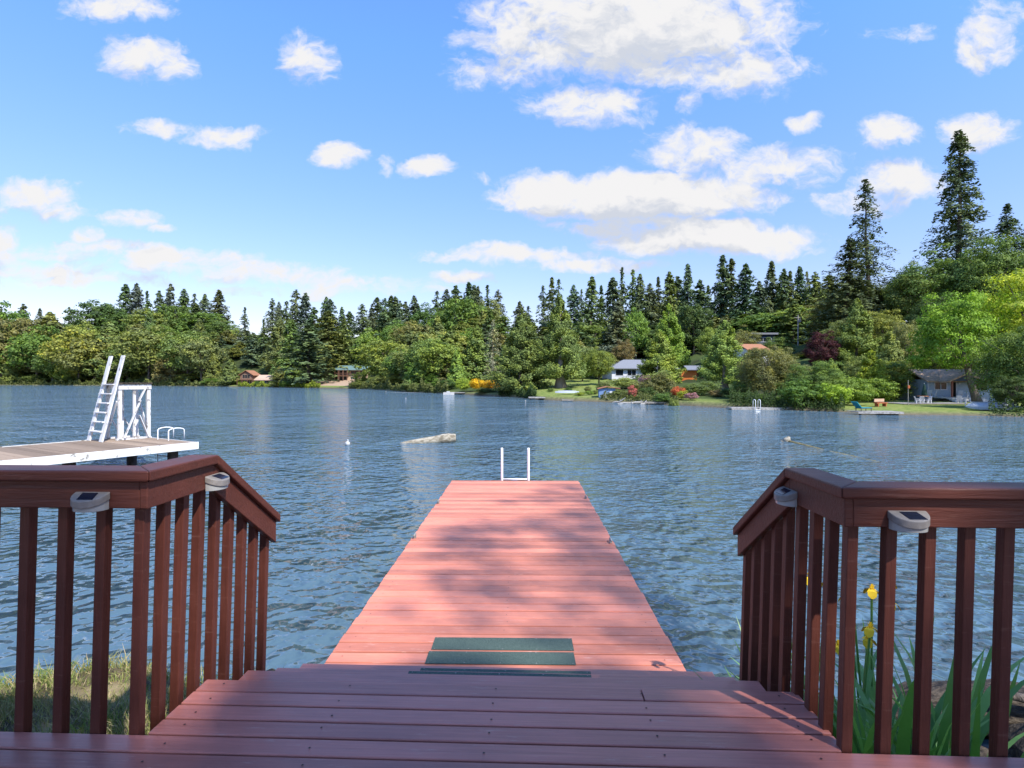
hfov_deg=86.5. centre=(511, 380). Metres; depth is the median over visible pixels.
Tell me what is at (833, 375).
broadleaf tree
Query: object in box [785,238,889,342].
fir tree
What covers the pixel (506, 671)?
grip strip
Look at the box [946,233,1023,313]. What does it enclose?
broadleaf tree
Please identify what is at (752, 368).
weeping tree
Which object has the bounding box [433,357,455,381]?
cedar tree
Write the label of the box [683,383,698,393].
shrub
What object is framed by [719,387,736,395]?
shrub
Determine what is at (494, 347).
fir tree
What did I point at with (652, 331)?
broadleaf tree
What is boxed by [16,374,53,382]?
shrub
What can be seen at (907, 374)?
broadleaf tree
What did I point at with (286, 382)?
shrub
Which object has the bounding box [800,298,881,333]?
broadleaf tree
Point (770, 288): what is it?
fir tree
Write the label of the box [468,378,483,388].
shrub
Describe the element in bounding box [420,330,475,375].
cedar tree
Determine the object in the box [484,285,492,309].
fir tree
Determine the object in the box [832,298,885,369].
cedar tree
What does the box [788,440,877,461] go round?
rope
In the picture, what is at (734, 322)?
broadleaf tree
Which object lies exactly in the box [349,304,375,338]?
fir tree
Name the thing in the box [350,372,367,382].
shrub
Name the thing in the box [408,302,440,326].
broadleaf tree
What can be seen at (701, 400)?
terrain
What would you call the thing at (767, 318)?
broadleaf tree
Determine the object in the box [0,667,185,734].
ground
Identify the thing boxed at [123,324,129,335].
cedar tree
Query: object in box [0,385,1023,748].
water
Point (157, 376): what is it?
cedar tree
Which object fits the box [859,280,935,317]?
broadleaf tree
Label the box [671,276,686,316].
fir tree
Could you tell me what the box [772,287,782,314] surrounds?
fir tree
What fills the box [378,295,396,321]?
fir tree
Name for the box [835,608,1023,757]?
iris plant
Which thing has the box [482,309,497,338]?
fir tree
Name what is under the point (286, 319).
fir tree
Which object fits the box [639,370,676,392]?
shrub
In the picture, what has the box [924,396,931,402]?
garden chair
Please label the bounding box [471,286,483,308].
fir tree
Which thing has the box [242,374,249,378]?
window
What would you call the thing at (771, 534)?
railing
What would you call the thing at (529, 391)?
undergrowth
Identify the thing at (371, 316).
fir tree
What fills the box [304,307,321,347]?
fir tree
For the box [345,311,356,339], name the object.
fir tree
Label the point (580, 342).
cedar tree
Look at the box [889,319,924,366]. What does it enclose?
broadleaf tree
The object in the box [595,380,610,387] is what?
shrub
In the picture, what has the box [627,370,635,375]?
window
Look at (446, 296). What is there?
fir tree
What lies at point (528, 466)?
swim ladder
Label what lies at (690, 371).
house
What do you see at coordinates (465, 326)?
broadleaf tree
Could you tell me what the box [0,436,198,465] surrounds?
swim platform
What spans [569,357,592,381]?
broadleaf tree
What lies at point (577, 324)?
broadleaf tree
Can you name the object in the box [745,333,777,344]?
house
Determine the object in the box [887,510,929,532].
solar light
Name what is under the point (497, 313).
broadleaf tree
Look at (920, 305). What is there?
broadleaf tree
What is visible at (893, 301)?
broadleaf tree
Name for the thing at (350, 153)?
sky
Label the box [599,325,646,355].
cedar tree
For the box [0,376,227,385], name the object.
undergrowth
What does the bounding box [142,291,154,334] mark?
fir tree
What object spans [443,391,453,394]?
motor boat
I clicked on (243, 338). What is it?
fir tree
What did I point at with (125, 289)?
fir tree
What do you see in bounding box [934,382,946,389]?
window
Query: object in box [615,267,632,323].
fir tree
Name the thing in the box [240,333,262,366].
fir tree
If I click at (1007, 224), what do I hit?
fir tree
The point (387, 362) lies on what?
broadleaf tree
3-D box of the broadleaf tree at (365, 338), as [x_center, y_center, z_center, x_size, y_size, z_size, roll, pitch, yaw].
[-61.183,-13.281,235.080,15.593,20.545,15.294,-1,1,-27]
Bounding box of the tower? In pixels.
[104,382,151,440]
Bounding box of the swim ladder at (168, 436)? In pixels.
[157,427,184,461]
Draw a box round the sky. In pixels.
[0,0,1023,338]
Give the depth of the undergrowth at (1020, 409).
42.13 m
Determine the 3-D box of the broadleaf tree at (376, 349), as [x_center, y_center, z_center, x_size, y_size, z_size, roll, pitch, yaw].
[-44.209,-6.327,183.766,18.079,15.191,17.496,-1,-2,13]
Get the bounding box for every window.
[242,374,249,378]
[339,376,346,380]
[615,369,623,375]
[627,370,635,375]
[755,337,770,341]
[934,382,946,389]
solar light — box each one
[70,492,109,512]
[205,472,229,490]
[774,486,797,506]
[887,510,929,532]
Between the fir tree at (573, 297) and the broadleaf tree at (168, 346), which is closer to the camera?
the fir tree at (573, 297)
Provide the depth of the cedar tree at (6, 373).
339.88 m
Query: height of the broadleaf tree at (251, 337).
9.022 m
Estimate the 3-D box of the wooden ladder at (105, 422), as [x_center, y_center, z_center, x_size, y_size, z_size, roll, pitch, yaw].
[-12.516,0.530,16.775,0.970,2.628,0.642,0,0,30]
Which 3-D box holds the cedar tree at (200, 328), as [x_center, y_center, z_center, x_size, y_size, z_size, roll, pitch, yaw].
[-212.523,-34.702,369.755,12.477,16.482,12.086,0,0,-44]
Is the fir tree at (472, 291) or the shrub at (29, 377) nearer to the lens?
the fir tree at (472, 291)
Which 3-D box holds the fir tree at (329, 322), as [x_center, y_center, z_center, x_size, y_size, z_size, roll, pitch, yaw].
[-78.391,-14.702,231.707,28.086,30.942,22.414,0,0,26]
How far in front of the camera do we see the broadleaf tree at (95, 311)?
414.64 m
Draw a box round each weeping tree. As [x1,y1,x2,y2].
[730,344,799,395]
[965,324,1023,403]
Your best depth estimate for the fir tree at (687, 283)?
179.96 m
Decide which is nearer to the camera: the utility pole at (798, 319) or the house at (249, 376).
the utility pole at (798, 319)
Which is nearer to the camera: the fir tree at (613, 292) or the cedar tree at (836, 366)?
the cedar tree at (836, 366)
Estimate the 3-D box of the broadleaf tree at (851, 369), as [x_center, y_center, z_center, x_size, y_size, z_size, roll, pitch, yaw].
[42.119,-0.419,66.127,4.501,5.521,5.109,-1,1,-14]
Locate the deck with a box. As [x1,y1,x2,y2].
[0,680,1023,767]
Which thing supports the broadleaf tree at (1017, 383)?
on the terrain at (701, 400)
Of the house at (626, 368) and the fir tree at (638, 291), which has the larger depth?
the fir tree at (638, 291)
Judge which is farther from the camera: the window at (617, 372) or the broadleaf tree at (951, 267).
the window at (617, 372)
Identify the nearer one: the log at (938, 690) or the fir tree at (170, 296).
the log at (938, 690)
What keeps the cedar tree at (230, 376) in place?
on the terrain at (701, 400)
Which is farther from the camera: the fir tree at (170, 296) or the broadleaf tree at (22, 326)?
the fir tree at (170, 296)
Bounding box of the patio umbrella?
[921,383,926,398]
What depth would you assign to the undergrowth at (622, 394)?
66.49 m
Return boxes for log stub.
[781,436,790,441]
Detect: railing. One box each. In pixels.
[0,455,279,734]
[733,468,1023,756]
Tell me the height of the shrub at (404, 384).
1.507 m
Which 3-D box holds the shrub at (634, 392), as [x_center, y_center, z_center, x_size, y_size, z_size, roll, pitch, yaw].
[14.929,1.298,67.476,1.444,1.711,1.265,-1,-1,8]
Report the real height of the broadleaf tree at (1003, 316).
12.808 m
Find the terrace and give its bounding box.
[887,402,968,404]
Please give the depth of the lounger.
43.43 m
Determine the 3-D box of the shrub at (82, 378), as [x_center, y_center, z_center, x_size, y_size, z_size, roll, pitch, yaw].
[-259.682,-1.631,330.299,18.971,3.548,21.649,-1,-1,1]
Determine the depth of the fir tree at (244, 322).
329.67 m
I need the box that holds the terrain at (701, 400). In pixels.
[0,336,1023,416]
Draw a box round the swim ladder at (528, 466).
[501,448,529,480]
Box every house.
[238,370,272,383]
[334,365,370,380]
[602,360,679,380]
[679,366,713,380]
[734,344,768,362]
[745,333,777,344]
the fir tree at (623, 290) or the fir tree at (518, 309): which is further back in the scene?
the fir tree at (518, 309)
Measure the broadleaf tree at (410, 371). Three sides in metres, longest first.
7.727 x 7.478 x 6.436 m
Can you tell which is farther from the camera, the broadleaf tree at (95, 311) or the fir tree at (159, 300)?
the fir tree at (159, 300)
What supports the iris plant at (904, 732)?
on the ground at (80, 690)
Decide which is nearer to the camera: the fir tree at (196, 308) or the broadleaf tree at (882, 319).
the broadleaf tree at (882, 319)
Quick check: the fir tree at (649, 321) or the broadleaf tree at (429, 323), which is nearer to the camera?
the fir tree at (649, 321)
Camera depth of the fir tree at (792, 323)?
127.72 m
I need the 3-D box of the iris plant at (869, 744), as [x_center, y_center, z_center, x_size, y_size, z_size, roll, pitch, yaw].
[1.631,1.666,2.610,1.544,1.318,1.476,0,0,0]
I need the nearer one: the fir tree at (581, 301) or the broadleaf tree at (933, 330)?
the broadleaf tree at (933, 330)
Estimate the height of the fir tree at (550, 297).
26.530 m
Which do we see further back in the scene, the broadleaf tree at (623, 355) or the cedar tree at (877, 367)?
the broadleaf tree at (623, 355)
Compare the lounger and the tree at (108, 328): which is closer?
the lounger
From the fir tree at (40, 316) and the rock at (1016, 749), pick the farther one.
the fir tree at (40, 316)
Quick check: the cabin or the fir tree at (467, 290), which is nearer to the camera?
the cabin
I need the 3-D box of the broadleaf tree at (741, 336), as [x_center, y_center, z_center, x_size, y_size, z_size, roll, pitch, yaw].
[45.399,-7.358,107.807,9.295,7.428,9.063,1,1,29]
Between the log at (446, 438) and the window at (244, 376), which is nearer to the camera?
the log at (446, 438)
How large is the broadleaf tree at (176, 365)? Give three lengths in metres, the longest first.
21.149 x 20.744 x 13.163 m
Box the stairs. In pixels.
[239,664,765,690]
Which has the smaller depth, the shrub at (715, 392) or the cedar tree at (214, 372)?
the shrub at (715, 392)
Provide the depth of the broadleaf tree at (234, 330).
374.92 m
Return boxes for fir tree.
[18,303,28,319]
[33,308,44,324]
[63,307,73,329]
[115,284,131,314]
[125,283,145,323]
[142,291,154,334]
[153,291,164,311]
[161,284,179,316]
[174,289,192,316]
[182,303,207,331]
[188,294,198,312]
[198,294,212,335]
[207,289,234,338]
[215,336,230,349]
[230,333,249,346]
[232,307,252,346]
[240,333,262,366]
[252,320,270,360]
[260,298,279,353]
[267,301,301,359]
[268,320,311,380]
[271,302,284,341]
[277,323,339,384]
[287,289,304,330]
[293,292,313,343]
[294,311,357,379]
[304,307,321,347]
[319,297,333,336]
[320,299,338,344]
[324,318,355,369]
[332,307,349,339]
[343,342,366,365]
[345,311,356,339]
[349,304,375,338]
[366,297,384,336]
[366,307,375,335]
[374,298,393,336]
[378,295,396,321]
[387,296,405,325]
[392,300,406,328]
[402,301,409,326]
[404,295,420,321]
[405,340,411,346]
[431,291,443,314]
[438,289,450,314]
[445,285,462,320]
[462,282,477,309]
[468,285,477,308]
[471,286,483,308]
[472,342,504,373]
[481,324,492,345]
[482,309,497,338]
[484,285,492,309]
[489,316,511,342]
[490,289,509,336]
[510,301,525,331]
[526,306,535,323]
[535,285,551,332]
[535,327,555,341]
[538,277,556,327]
[550,279,564,320]
[566,285,583,325]
[571,328,601,350]
[573,276,605,348]
[575,289,587,323]
[589,326,622,352]
[593,285,606,321]
[595,277,627,350]
[597,300,636,358]
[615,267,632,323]
[624,269,639,316]
[625,274,653,328]
[642,283,661,329]
[644,315,655,327]
[652,271,681,327]
[652,276,665,319]
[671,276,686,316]
[674,321,699,353]
[676,264,695,317]
[681,319,715,350]
[688,279,712,320]
[702,254,738,325]
[703,285,715,308]
[712,258,741,318]
[724,263,766,319]
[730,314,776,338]
[751,280,771,314]
[760,261,786,314]
[771,268,801,336]
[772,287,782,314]
[777,300,809,343]
[782,270,800,340]
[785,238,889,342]
[791,266,809,315]
[800,272,826,309]
[803,271,810,298]
[819,275,839,298]
[823,179,906,326]
[911,129,1006,310]
[986,203,1023,309]
[995,230,1023,299]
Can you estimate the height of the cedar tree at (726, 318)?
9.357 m
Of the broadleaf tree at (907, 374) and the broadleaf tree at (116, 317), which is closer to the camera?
the broadleaf tree at (907, 374)
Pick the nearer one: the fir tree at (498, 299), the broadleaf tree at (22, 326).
the fir tree at (498, 299)
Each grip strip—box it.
[408,671,591,677]
[420,668,590,673]
[425,651,575,664]
[431,637,573,650]
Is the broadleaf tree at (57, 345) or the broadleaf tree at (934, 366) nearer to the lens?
the broadleaf tree at (934, 366)
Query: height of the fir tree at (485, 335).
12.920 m
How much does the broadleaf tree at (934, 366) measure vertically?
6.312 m
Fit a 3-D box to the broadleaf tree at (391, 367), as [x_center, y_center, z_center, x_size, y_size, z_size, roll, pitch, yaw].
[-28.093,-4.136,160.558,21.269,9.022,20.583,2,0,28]
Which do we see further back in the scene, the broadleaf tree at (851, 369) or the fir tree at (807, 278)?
the fir tree at (807, 278)
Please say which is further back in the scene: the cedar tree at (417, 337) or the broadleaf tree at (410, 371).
the cedar tree at (417, 337)
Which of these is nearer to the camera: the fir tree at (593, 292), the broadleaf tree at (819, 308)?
the broadleaf tree at (819, 308)
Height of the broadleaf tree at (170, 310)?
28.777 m
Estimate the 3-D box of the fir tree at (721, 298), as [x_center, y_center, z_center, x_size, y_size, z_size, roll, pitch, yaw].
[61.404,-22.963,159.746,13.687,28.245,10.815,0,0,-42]
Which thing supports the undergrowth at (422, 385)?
on the terrain at (701, 400)
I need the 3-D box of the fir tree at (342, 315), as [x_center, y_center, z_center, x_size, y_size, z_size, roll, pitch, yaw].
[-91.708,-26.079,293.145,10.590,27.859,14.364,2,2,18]
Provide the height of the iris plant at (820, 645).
1.591 m
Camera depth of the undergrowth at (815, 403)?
50.78 m
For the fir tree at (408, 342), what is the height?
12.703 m
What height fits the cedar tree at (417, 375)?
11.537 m
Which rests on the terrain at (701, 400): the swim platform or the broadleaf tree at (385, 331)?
the broadleaf tree at (385, 331)
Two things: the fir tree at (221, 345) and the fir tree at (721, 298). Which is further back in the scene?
the fir tree at (221, 345)
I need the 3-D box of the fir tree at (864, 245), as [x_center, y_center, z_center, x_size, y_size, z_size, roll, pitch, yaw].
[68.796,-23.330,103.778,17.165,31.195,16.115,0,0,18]
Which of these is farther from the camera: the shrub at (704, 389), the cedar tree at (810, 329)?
the cedar tree at (810, 329)
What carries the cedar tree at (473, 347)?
on the terrain at (701, 400)
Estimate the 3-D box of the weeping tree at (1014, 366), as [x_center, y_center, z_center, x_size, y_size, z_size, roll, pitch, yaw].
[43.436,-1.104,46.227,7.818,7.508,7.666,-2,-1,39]
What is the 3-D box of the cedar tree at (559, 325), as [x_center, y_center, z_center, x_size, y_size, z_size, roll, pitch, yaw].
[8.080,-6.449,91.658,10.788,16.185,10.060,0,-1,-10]
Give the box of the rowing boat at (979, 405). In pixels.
[965,402,1019,409]
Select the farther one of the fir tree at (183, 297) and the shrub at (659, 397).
the fir tree at (183, 297)
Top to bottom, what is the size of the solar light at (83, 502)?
0.061 m
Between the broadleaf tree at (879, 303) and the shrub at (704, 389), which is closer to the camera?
the shrub at (704, 389)
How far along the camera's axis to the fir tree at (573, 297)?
184.29 m
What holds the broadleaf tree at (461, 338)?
on the terrain at (701, 400)
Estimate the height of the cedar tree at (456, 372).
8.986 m
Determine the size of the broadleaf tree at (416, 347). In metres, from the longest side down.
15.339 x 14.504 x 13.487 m
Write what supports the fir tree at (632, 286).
on the terrain at (701, 400)
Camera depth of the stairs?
2.55 m
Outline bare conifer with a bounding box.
[480,320,500,378]
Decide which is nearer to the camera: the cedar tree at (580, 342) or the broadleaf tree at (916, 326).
the broadleaf tree at (916, 326)
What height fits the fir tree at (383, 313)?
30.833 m
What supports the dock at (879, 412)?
in the water
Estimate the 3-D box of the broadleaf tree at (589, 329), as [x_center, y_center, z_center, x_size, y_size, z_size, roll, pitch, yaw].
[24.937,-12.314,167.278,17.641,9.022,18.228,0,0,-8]
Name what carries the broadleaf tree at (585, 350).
on the terrain at (701, 400)
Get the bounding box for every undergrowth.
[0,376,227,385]
[348,378,448,392]
[497,384,536,397]
[600,388,678,402]
[729,385,844,411]
[988,393,1023,415]
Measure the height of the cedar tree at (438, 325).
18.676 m
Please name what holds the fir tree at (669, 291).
on the terrain at (701, 400)
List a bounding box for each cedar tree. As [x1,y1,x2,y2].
[0,358,25,382]
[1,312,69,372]
[49,348,81,381]
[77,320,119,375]
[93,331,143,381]
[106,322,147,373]
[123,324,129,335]
[141,309,155,329]
[151,352,185,382]
[158,321,170,333]
[173,321,189,334]
[192,318,206,334]
[203,352,222,379]
[204,329,219,342]
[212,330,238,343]
[217,358,239,384]
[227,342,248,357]
[258,319,294,371]
[269,366,287,385]
[398,369,407,380]
[406,342,445,383]
[414,332,423,342]
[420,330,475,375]
[428,315,446,344]
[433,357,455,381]
[446,349,470,384]
[461,325,501,380]
[483,308,552,390]
[488,333,506,351]
[500,332,512,352]
[526,322,541,334]
[528,296,588,387]
[553,320,587,346]
[573,334,587,360]
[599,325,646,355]
[630,329,686,382]
[652,303,690,367]
[692,319,750,388]
[708,317,719,327]
[711,315,739,339]
[790,306,831,339]
[820,358,852,399]
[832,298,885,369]
[850,349,896,400]
[875,327,906,398]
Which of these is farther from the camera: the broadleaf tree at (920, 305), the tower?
the broadleaf tree at (920, 305)
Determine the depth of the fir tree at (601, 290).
188.54 m
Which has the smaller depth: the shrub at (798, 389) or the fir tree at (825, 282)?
the shrub at (798, 389)
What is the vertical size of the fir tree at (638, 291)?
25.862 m
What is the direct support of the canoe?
on the terrain at (701, 400)
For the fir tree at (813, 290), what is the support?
on the terrain at (701, 400)
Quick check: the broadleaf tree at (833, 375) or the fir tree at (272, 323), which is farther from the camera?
the fir tree at (272, 323)
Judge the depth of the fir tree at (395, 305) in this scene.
298.85 m
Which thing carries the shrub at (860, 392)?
on the terrain at (701, 400)
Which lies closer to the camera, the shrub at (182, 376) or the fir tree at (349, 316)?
the shrub at (182, 376)
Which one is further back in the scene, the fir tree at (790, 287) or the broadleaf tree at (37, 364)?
the broadleaf tree at (37, 364)
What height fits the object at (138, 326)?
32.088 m
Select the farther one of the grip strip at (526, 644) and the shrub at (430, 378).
the shrub at (430, 378)
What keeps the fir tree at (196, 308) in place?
on the terrain at (701, 400)
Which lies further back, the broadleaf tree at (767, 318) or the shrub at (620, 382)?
the broadleaf tree at (767, 318)
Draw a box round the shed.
[597,386,619,397]
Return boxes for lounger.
[851,401,871,410]
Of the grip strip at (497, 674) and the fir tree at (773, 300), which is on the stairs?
the grip strip at (497, 674)
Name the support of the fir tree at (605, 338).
on the terrain at (701, 400)
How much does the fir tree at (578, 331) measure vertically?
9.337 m
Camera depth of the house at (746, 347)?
101.54 m
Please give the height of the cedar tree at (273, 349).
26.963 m
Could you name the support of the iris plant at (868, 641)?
on the ground at (80, 690)
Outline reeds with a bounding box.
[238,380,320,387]
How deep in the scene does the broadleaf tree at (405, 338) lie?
201.39 m
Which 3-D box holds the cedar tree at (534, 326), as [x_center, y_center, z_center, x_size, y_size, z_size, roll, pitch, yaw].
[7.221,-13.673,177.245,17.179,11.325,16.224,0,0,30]
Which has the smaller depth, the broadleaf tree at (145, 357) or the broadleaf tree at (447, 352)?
the broadleaf tree at (447, 352)
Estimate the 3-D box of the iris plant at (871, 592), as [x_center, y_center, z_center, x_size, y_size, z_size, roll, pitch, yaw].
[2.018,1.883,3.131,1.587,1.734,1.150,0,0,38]
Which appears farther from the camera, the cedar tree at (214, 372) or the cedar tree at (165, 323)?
the cedar tree at (165, 323)
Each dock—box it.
[324,481,685,670]
[728,407,787,409]
[851,411,903,414]
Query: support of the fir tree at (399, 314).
on the terrain at (701, 400)
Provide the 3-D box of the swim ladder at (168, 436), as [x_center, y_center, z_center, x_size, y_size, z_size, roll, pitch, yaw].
[-10.733,2.096,17.125,0.656,1.278,0.506,0,0,30]
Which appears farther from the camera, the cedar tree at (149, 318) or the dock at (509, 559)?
the cedar tree at (149, 318)
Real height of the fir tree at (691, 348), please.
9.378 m
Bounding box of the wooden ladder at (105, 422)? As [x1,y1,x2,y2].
[87,355,124,441]
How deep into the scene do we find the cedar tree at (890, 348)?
65.18 m
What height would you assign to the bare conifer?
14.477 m
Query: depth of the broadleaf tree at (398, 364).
148.97 m
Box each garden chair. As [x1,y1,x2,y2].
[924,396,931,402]
[956,396,962,402]
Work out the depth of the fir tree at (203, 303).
429.09 m
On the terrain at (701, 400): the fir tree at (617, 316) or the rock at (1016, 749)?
the fir tree at (617, 316)
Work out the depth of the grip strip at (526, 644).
3.79 m
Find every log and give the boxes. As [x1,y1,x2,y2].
[401,433,455,442]
[856,679,1023,738]
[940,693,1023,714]
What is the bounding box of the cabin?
[897,369,1005,402]
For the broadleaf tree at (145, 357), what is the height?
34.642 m
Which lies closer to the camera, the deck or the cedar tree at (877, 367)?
the deck
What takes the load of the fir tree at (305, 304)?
on the terrain at (701, 400)
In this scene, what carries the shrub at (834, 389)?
on the terrain at (701, 400)
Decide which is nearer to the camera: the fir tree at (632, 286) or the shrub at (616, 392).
the shrub at (616, 392)
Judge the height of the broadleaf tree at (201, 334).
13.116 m
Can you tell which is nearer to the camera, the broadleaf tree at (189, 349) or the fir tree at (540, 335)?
the fir tree at (540, 335)
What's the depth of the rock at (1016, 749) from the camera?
3.82 m
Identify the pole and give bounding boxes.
[794,315,801,344]
[907,380,909,404]
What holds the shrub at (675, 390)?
on the terrain at (701, 400)
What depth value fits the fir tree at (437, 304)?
284.41 m
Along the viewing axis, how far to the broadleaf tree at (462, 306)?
228.93 m
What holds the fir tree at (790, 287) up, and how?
on the terrain at (701, 400)
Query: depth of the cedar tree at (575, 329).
160.26 m
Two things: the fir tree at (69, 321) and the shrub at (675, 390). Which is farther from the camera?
the fir tree at (69, 321)
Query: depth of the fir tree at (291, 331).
248.68 m
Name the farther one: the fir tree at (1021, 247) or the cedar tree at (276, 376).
the cedar tree at (276, 376)
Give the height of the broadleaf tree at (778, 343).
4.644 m
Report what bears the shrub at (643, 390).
on the terrain at (701, 400)
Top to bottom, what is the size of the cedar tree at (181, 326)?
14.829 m
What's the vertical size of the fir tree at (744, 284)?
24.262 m
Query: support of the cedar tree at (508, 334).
on the terrain at (701, 400)
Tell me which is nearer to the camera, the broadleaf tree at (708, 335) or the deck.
the deck
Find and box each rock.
[980,746,988,756]
[1008,723,1023,757]
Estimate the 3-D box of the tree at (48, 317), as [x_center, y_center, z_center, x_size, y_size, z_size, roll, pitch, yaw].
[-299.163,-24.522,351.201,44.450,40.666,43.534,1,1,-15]
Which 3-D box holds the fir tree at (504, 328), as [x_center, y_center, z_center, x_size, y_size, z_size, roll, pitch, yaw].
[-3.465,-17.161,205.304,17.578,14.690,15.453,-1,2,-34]
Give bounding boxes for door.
[953,382,955,396]
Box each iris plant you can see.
[690,617,989,755]
[723,573,822,676]
[729,568,1023,749]
[741,601,1023,757]
[804,622,876,708]
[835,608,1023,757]
[856,690,987,755]
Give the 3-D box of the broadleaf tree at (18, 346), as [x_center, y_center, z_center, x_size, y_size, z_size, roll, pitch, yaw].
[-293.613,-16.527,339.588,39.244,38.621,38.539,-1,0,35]
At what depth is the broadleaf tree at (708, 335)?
110.24 m
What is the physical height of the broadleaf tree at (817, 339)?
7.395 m
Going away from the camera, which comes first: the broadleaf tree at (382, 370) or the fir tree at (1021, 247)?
the fir tree at (1021, 247)
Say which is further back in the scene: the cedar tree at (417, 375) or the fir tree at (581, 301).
the fir tree at (581, 301)
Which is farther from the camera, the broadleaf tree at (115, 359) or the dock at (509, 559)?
the broadleaf tree at (115, 359)
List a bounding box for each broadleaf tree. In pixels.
[0,300,32,334]
[0,317,46,373]
[0,324,63,378]
[0,331,21,377]
[28,348,61,380]
[33,327,112,380]
[54,331,114,378]
[59,319,97,338]
[60,299,121,329]
[93,306,131,333]
[104,348,147,379]
[109,325,175,380]
[119,308,180,328]
[139,333,162,357]
[147,324,174,336]
[153,330,211,380]
[154,304,191,330]
[166,355,192,372]
[174,336,229,379]
[176,331,210,343]
[178,311,226,332]
[204,318,239,335]
[223,328,251,336]
[244,335,261,346]
[349,340,399,380]
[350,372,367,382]
[354,327,383,364]
[370,341,410,354]
[370,356,390,376]
[379,319,409,342]
[383,347,406,383]
[383,351,404,373]
[387,320,431,342]
[388,345,413,372]
[395,327,427,344]
[401,338,443,368]
[404,362,415,378]
[407,333,449,366]
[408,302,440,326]
[408,338,465,376]
[419,332,468,352]
[422,311,458,330]
[432,297,487,333]
[450,318,499,332]
[455,328,493,344]
[470,297,510,330]
[518,342,597,361]
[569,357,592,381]
[570,322,603,340]
[579,325,608,348]
[582,342,615,385]
[611,339,635,360]
[622,307,650,359]
[643,322,713,343]
[675,303,716,354]
[694,326,717,356]
[726,325,763,345]
[728,312,787,336]
[733,309,813,338]
[763,337,795,359]
[766,305,827,329]
[768,356,812,387]
[774,360,853,395]
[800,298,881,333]
[802,330,842,366]
[814,292,902,320]
[819,319,861,347]
[840,355,868,383]
[851,278,926,320]
[858,308,905,347]
[858,359,917,399]
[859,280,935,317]
[877,261,952,324]
[881,325,923,347]
[885,242,1008,311]
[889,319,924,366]
[899,292,969,349]
[904,288,1010,401]
[911,338,963,368]
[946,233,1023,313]
[956,288,1023,400]
[959,268,1023,367]
[984,374,1023,411]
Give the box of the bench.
[874,399,886,406]
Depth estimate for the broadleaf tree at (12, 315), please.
363.98 m
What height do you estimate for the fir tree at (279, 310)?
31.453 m
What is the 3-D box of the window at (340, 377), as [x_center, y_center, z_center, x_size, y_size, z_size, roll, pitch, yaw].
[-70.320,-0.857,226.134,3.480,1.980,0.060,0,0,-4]
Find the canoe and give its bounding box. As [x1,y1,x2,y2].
[555,390,578,392]
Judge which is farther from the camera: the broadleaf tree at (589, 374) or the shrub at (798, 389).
the broadleaf tree at (589, 374)
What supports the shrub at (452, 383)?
on the terrain at (701, 400)
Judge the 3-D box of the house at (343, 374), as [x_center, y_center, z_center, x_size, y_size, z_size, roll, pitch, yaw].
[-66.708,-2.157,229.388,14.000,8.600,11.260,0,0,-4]
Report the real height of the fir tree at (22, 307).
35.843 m
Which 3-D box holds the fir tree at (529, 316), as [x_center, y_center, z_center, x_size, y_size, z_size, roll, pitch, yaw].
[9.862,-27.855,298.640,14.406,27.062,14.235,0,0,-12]
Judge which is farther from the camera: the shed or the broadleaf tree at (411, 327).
the broadleaf tree at (411, 327)
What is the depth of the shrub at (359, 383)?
179.00 m
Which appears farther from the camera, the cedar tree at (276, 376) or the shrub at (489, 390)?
the cedar tree at (276, 376)
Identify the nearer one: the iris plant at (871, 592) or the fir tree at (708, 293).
the iris plant at (871, 592)
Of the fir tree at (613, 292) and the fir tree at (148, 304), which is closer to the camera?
the fir tree at (613, 292)
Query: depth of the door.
59.98 m
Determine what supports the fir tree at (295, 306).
on the terrain at (701, 400)
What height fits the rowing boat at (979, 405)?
0.656 m
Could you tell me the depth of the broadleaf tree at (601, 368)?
92.90 m
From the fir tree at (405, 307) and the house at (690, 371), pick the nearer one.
the house at (690, 371)
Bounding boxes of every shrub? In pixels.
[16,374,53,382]
[64,375,96,379]
[173,373,204,380]
[199,378,217,383]
[280,380,300,385]
[351,381,367,386]
[366,375,385,383]
[384,374,402,383]
[400,382,417,387]
[423,374,440,385]
[438,380,455,388]
[455,378,469,390]
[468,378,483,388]
[470,388,495,392]
[479,380,495,388]
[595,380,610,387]
[610,377,634,387]
[610,390,627,395]
[627,381,645,389]
[627,384,636,396]
[636,387,656,394]
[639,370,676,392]
[651,392,672,401]
[668,397,679,405]
[670,386,686,397]
[676,390,687,398]
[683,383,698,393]
[683,392,698,399]
[691,381,724,394]
[707,389,723,396]
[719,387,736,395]
[722,392,762,399]
[726,380,752,394]
[774,378,825,406]
[813,382,854,403]
[834,374,878,404]
[858,378,901,401]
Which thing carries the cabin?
on the terrain at (701, 400)
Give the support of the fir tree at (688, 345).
on the terrain at (701, 400)
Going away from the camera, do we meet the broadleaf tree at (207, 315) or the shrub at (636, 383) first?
the shrub at (636, 383)
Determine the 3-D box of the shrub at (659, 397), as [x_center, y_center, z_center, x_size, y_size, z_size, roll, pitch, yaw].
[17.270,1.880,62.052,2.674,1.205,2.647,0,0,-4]
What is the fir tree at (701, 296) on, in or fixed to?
on the terrain at (701, 400)

